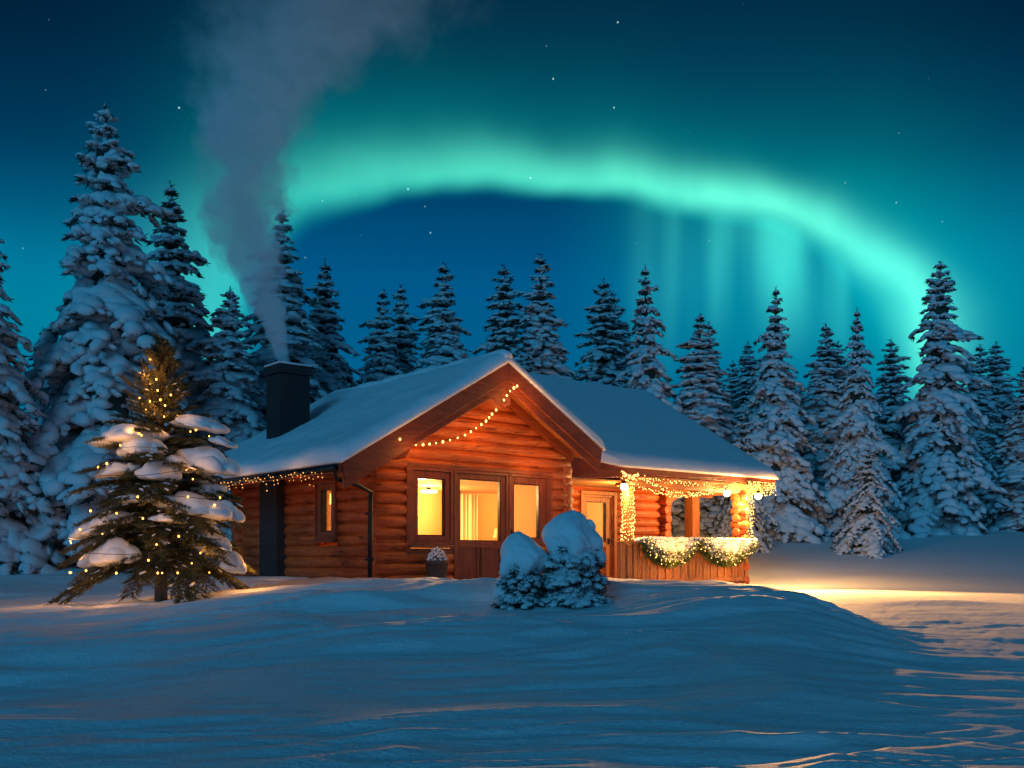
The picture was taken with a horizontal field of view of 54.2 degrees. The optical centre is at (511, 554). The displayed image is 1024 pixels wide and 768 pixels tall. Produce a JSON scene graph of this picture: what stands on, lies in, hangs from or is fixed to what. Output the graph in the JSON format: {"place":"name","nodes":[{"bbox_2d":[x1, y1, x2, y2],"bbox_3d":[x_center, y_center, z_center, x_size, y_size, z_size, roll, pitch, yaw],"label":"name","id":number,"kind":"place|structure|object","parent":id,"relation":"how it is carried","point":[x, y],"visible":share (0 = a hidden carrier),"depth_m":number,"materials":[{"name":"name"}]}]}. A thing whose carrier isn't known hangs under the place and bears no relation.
{"place":"outdoors","nodes":[
{"label":"outdoors","id":0,"kind":"place"},
{"bbox_2d":[0,528,1023,767],"bbox_3d":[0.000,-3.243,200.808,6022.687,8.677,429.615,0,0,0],"label":"ground","id":1,"kind":"structure","parent":0,"point":[794,654],"depth_m":7.19,"materials":[{"name":"white snow"}]},
{"bbox_2d":[0,239,66,574],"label":"spruce tree","id":2,"kind":"object","parent":1,"relation":"on","point":[19,460],"visible":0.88,"depth_m":21.70,"materials":[{"name":"white plant"}]},
{"bbox_2d":[20,326,50,445],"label":"spruce tree","id":3,"kind":"object","parent":1,"relation":"on","point":[46,387],"visible":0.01,"depth_m":30.62,"materials":[{"name":"green plant"}]},
{"bbox_2d":[17,103,216,575],"bbox_3d":[-9.604,-4.584,24.110,6.836,12.604,5.933,0,0,-23],"label":"spruce tree","id":4,"kind":"object","parent":1,"relation":"on","point":[104,325],"visible":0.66,"depth_m":23.28,"materials":[{"name":"white plant"}]},
{"bbox_2d":[43,331,256,605],"bbox_3d":[-4.841,-1.040,13.497,2.867,3.964,2.653,0,0,0],"label":"fir tree","id":5,"kind":"object","parent":1,"relation":"on","point":[196,512],"visible":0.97,"depth_m":13.11,"materials":[{"name":"green plant"}]},
{"bbox_2d":[69,351,240,573],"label":"string lights","id":6,"kind":"object","parent":5,"relation":"attached to","point":[150,496],"visible":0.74,"depth_m":12.79},
{"bbox_2d":[145,180,265,435],"bbox_3d":[-8.830,-4.052,27.482,7.671,12.861,6.053,0,0,3],"label":"spruce tree","id":7,"kind":"object","parent":1,"relation":"on","point":[183,316],"visible":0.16,"depth_m":27.67,"materials":[{"name":"green plant"}]},
{"bbox_2d":[174,286,265,541],"bbox_3d":[-7.767,-3.071,26.992,5.320,8.358,4.616,0,0,8],"label":"spruce tree","id":8,"kind":"object","parent":1,"relation":"on","point":[224,398],"visible":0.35,"depth_m":26.50,"materials":[{"name":"green plant"}]},
{"bbox_2d":[241,208,327,422],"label":"spruce tree","id":9,"kind":"object","parent":1,"relation":"on","point":[278,335],"visible":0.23,"depth_m":30.55,"materials":[{"name":"green plant"}]},
{"bbox_2d":[301,258,362,393],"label":"spruce tree","id":10,"kind":"object","parent":1,"relation":"on","point":[334,375],"visible":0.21,"depth_m":33.70,"materials":[{"name":"green plant"}]},
{"bbox_2d":[356,289,404,382],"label":"spruce tree","id":11,"kind":"object","parent":1,"relation":"on","point":[383,363],"visible":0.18,"depth_m":36.73,"materials":[{"name":"green plant"}]},
{"bbox_2d":[389,284,422,374],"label":"spruce tree","id":12,"kind":"object","parent":1,"relation":"on","point":[405,337],"visible":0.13,"depth_m":38.77,"materials":[{"name":"green plant"}]},
{"bbox_2d":[424,546,449,577],"bbox_3d":[-1.375,0.180,18.323,0.480,0.679,0.480,0,0,0],"label":"flower pot","id":13,"kind":"object","parent":1,"relation":"on","point":[436,568],"visible":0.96,"depth_m":18.18,"materials":[{"name":"ceramic"}]},
{"bbox_2d":[409,261,471,372],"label":"spruce tree","id":14,"kind":"object","parent":1,"relation":"on","point":[440,344],"visible":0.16,"depth_m":36.67,"materials":[{"name":"green plant"}]},
{"bbox_2d":[210,349,778,583],"bbox_3d":[-0.935,-1.936,24.529,13.455,5.703,9.990,0,0,-40],"label":"log cabin","id":15,"kind":"object","parent":1,"relation":"on","point":[533,455],"visible":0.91,"depth_m":20.11,"materials":[{"name":"brown wood"}]},
{"bbox_2d":[222,469,326,490],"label":"icicle lights","id":16,"kind":"object","parent":15,"relation":"hanging from","point":[277,479],"visible":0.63,"depth_m":17.79},
{"bbox_2d":[311,480,339,542],"bbox_3d":[-3.547,-0.830,19.226,0.240,1.180,0.860,0,0,-40],"label":"window","id":17,"kind":"structure","parent":15,"relation":"in","point":[326,523],"depth_m":19.32,"materials":[{"name":"brown wood"}]},
{"bbox_2d":[421,487,436,492],"bbox_3d":[-1.998,-1.554,24.033,0.400,0.129,0.400,0,0,-40],"label":"ceiling lamp","id":18,"kind":"object","parent":15,"relation":"attached to","point":[428,490],"visible":1,"depth_m":23.89,"materials":[{"name":"white metal"}]},
{"bbox_2d":[409,467,455,547],"bbox_3d":[-1.519,-0.875,18.666,1.040,1.490,0.210,0,0,-40],"label":"window","id":19,"kind":"structure","parent":15,"relation":"in","point":[445,540],"depth_m":18.70,"materials":[{"name":"brown wood"}]},
{"bbox_2d":[399,385,517,445],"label":"string lights","id":20,"kind":"object","parent":15,"relation":"attached to","point":[470,431],"visible":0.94,"depth_m":18.77},
{"bbox_2d":[460,494,477,539],"bbox_3d":[-1.315,-0.525,25.318,1.100,2.050,0.135,0,0,-40],"label":"curtain","id":21,"kind":"object","parent":15,"relation":"hanging from","point":[468,516],"visible":0.34,"depth_m":25.47,"materials":[{"name":"fabric"}]},
{"bbox_2d":[452,470,507,579],"bbox_3d":[-0.632,-0.460,19.443,1.340,2.320,0.160,0,0,-40],"label":"garden door","id":22,"kind":"structure","parent":15,"relation":"in","point":[473,559],"depth_m":19.39,"materials":[{"name":"brown wood"}]},
{"bbox_2d":[508,473,548,548],"bbox_3d":[0.326,-0.875,20.207,1.130,1.490,0.226,0,0,-40],"label":"window","id":23,"kind":"structure","parent":15,"relation":"in","point":[541,483],"depth_m":20.39,"materials":[{"name":"brown wood"}]},
{"bbox_2d":[584,494,613,577],"bbox_3d":[2.045,-0.370,24.060,1.020,2.140,0.226,0,0,-40],"label":"front door","id":24,"kind":"structure","parent":15,"relation":"in","point":[607,501],"depth_m":24.27,"materials":[{"name":"brown wood"}]},
{"bbox_2d":[620,477,627,490],"bbox_3d":[2.501,-1.587,22.291,0.170,0.305,0.170,0,0,-40],"label":"porch lamp","id":25,"kind":"object","parent":15,"relation":"hanging from","point":[624,486],"visible":0.98,"depth_m":22.24,"materials":[{"name":"white glass"}]},
{"bbox_2d":[620,483,634,540],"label":"string lights","id":26,"kind":"object","parent":15,"relation":"attached to","point":[629,514],"visible":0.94,"depth_m":22.46},
{"bbox_2d":[621,471,638,482],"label":"icicle lights","id":27,"kind":"object","parent":15,"relation":"attached to","point":[625,474],"visible":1,"depth_m":22.13},
{"bbox_2d":[633,534,703,569],"bbox_3d":[3.627,-0.061,22.973,2.186,0.898,0.500,0,0,-40],"label":"garland","id":28,"kind":"object","parent":15,"relation":"on","point":[667,552],"visible":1,"depth_m":22.83},
{"bbox_2d":[628,474,746,497],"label":"string lights","id":29,"kind":"object","parent":15,"relation":"attached to","point":[681,482],"visible":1,"depth_m":23.53},
{"bbox_2d":[723,488,729,496],"bbox_3d":[5.291,-1.587,24.613,0.170,0.305,0.170,0,0,-40],"label":"porch lamp","id":30,"kind":"object","parent":15,"relation":"hanging from","point":[726,493],"visible":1,"depth_m":24.56,"materials":[{"name":"white glass"}]},
{"bbox_2d":[698,535,759,568],"bbox_3d":[5.216,-0.066,24.308,2.417,0.904,0.516,0,0,-40],"label":"garland","id":31,"kind":"object","parent":15,"relation":"on","point":[721,552],"visible":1,"depth_m":24.19},
{"bbox_2d":[745,492,754,537],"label":"string lights","id":32,"kind":"object","parent":15,"relation":"attached to","point":[751,495],"visible":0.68,"depth_m":25.14},
{"bbox_2d":[755,491,761,499],"bbox_3d":[6.112,-1.528,24.833,0.170,0.305,0.170,0,0,-40],"label":"porch lamp","id":33,"kind":"object","parent":15,"relation":"hanging from","point":[758,495],"visible":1,"depth_m":24.78,"materials":[{"name":"white glass"}]},
{"bbox_2d":[746,481,775,495],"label":"icicle lights","id":34,"kind":"object","parent":15,"relation":"attached to","point":[756,483],"visible":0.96,"depth_m":25.26},
{"bbox_2d":[471,264,532,362],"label":"spruce tree","id":35,"kind":"object","parent":1,"relation":"on","point":[504,335],"visible":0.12,"depth_m":37.73,"materials":[{"name":"green plant"}]},
{"bbox_2d":[487,531,548,610],"bbox_3d":[0.102,0.214,10.309,0.684,0.922,0.682,0,0,26],"label":"snowy bush","id":36,"kind":"object","parent":1,"relation":"on","point":[519,582],"visible":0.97,"depth_m":10.14,"materials":[{"name":"white snow"}]},
{"bbox_2d":[519,338,535,372],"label":"spruce tree","id":37,"kind":"object","parent":1,"relation":"on","point":[526,364],"visible":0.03,"depth_m":32.92,"materials":[{"name":"green plant"}]},
{"bbox_2d":[512,253,577,379],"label":"spruce tree","id":38,"kind":"object","parent":1,"relation":"on","point":[548,352],"visible":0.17,"depth_m":36.64,"materials":[{"name":"green plant"}]},
{"bbox_2d":[540,510,613,608],"bbox_3d":[0.626,0.101,10.402,0.894,1.144,0.898,0,0,44],"label":"snowy bush","id":39,"kind":"object","parent":1,"relation":"on","point":[575,563],"visible":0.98,"depth_m":10.16,"materials":[{"name":"white snow"}]},
{"bbox_2d":[573,278,634,386],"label":"spruce tree","id":40,"kind":"object","parent":1,"relation":"on","point":[601,357],"visible":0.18,"depth_m":37.72,"materials":[{"name":"green plant"}]},
{"bbox_2d":[610,294,632,376],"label":"spruce tree","id":41,"kind":"object","parent":1,"relation":"on","point":[620,325],"visible":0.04,"depth_m":39.75,"materials":[{"name":"green plant"}]},
{"bbox_2d":[611,262,709,535],"bbox_3d":[5.324,-4.037,34.938,5.826,12.337,4.597,0,0,-28],"label":"spruce tree","id":42,"kind":"object","parent":1,"relation":"on","point":[645,370],"visible":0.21,"depth_m":34.71,"materials":[{"name":"green plant"}]},
{"bbox_2d":[671,312,778,537],"bbox_3d":[6.600,-3.977,35.700,5.123,9.522,6.165,0,0,36],"label":"spruce tree","id":43,"kind":"object","parent":1,"relation":"on","point":[700,400],"visible":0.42,"depth_m":35.49,"materials":[{"name":"green plant"}]},
{"bbox_2d":[703,321,749,452],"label":"spruce tree","id":44,"kind":"object","parent":1,"relation":"on","point":[720,374],"visible":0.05,"depth_m":37.71,"materials":[{"name":"green plant"}]},
{"bbox_2d":[721,360,741,425],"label":"spruce tree","id":45,"kind":"object","parent":1,"relation":"on","point":[731,386],"visible":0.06,"depth_m":44.89,"materials":[{"name":"green plant"}]},
{"bbox_2d":[709,406,778,552],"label":"spruce tree","id":46,"kind":"object","parent":1,"relation":"on","point":[724,529],"visible":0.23,"depth_m":33.27,"materials":[{"name":"green plant"}]},
{"bbox_2d":[728,340,762,433],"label":"spruce tree","id":47,"kind":"object","parent":1,"relation":"on","point":[748,363],"visible":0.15,"depth_m":43.73,"materials":[{"name":"green plant"}]},
{"bbox_2d":[731,285,835,543],"bbox_3d":[9.283,-4.109,37.452,5.742,11.787,4.530,0,0,10],"label":"spruce tree","id":48,"kind":"object","parent":1,"relation":"on","point":[795,502],"visible":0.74,"depth_m":36.33,"materials":[{"name":"white plant"}]},
{"bbox_2d":[794,386,808,450],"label":"spruce tree","id":49,"kind":"object","parent":1,"relation":"on","point":[802,403],"visible":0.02,"depth_m":50.84,"materials":[{"name":"green plant"}]},
{"bbox_2d":[808,341,849,453],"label":"spruce tree","id":50,"kind":"object","parent":1,"relation":"on","point":[840,363],"visible":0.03,"depth_m":42.76,"materials":[{"name":"green plant"}]},
{"bbox_2d":[791,323,901,490],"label":"spruce tree","id":51,"kind":"object","parent":1,"relation":"on","point":[822,401],"visible":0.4,"depth_m":41.47,"materials":[{"name":"green plant"}]},
{"bbox_2d":[811,307,911,539],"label":"spruce tree","id":52,"kind":"object","parent":1,"relation":"on","point":[860,429],"visible":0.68,"depth_m":37.45,"materials":[{"name":"green plant"}]},
{"bbox_2d":[830,442,902,558],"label":"spruce tree","id":53,"kind":"object","parent":1,"relation":"on","point":[869,534],"visible":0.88,"depth_m":32.09,"materials":[{"name":"green plant"}]},
{"bbox_2d":[869,338,917,527],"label":"spruce tree","id":54,"kind":"object","parent":1,"relation":"on","point":[890,400],"visible":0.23,"depth_m":42.63,"materials":[{"name":"green plant"}]},
{"bbox_2d":[886,261,1010,536],"bbox_3d":[16.953,-5.027,40.153,5.428,13.673,5.793,0,0,-19],"label":"spruce tree","id":55,"kind":"object","parent":1,"relation":"on","point":[942,448],"visible":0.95,"depth_m":39.26,"materials":[{"name":"white plant"}]},
{"bbox_2d":[959,344,1021,527],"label":"spruce tree","id":56,"kind":"object","parent":1,"relation":"on","point":[989,406],"visible":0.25,"depth_m":43.42,"materials":[{"name":"green plant"}]},
{"bbox_2d":[969,367,1023,531],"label":"spruce tree","id":57,"kind":"object","parent":1,"relation":"on","point":[1011,479],"visible":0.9,"depth_m":41.46,"materials":[{"name":"green plant"}]},
{"bbox_2d":[982,341,1019,495],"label":"spruce tree","id":58,"kind":"object","parent":1,"relation":"on","point":[997,363],"visible":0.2,"depth_m":44.61,"materials":[{"name":"green plant"}]},
{"bbox_2d":[0,0,1023,424],"label":"sky","id":59,"kind":"structure","parent":0,"point":[828,153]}
]}

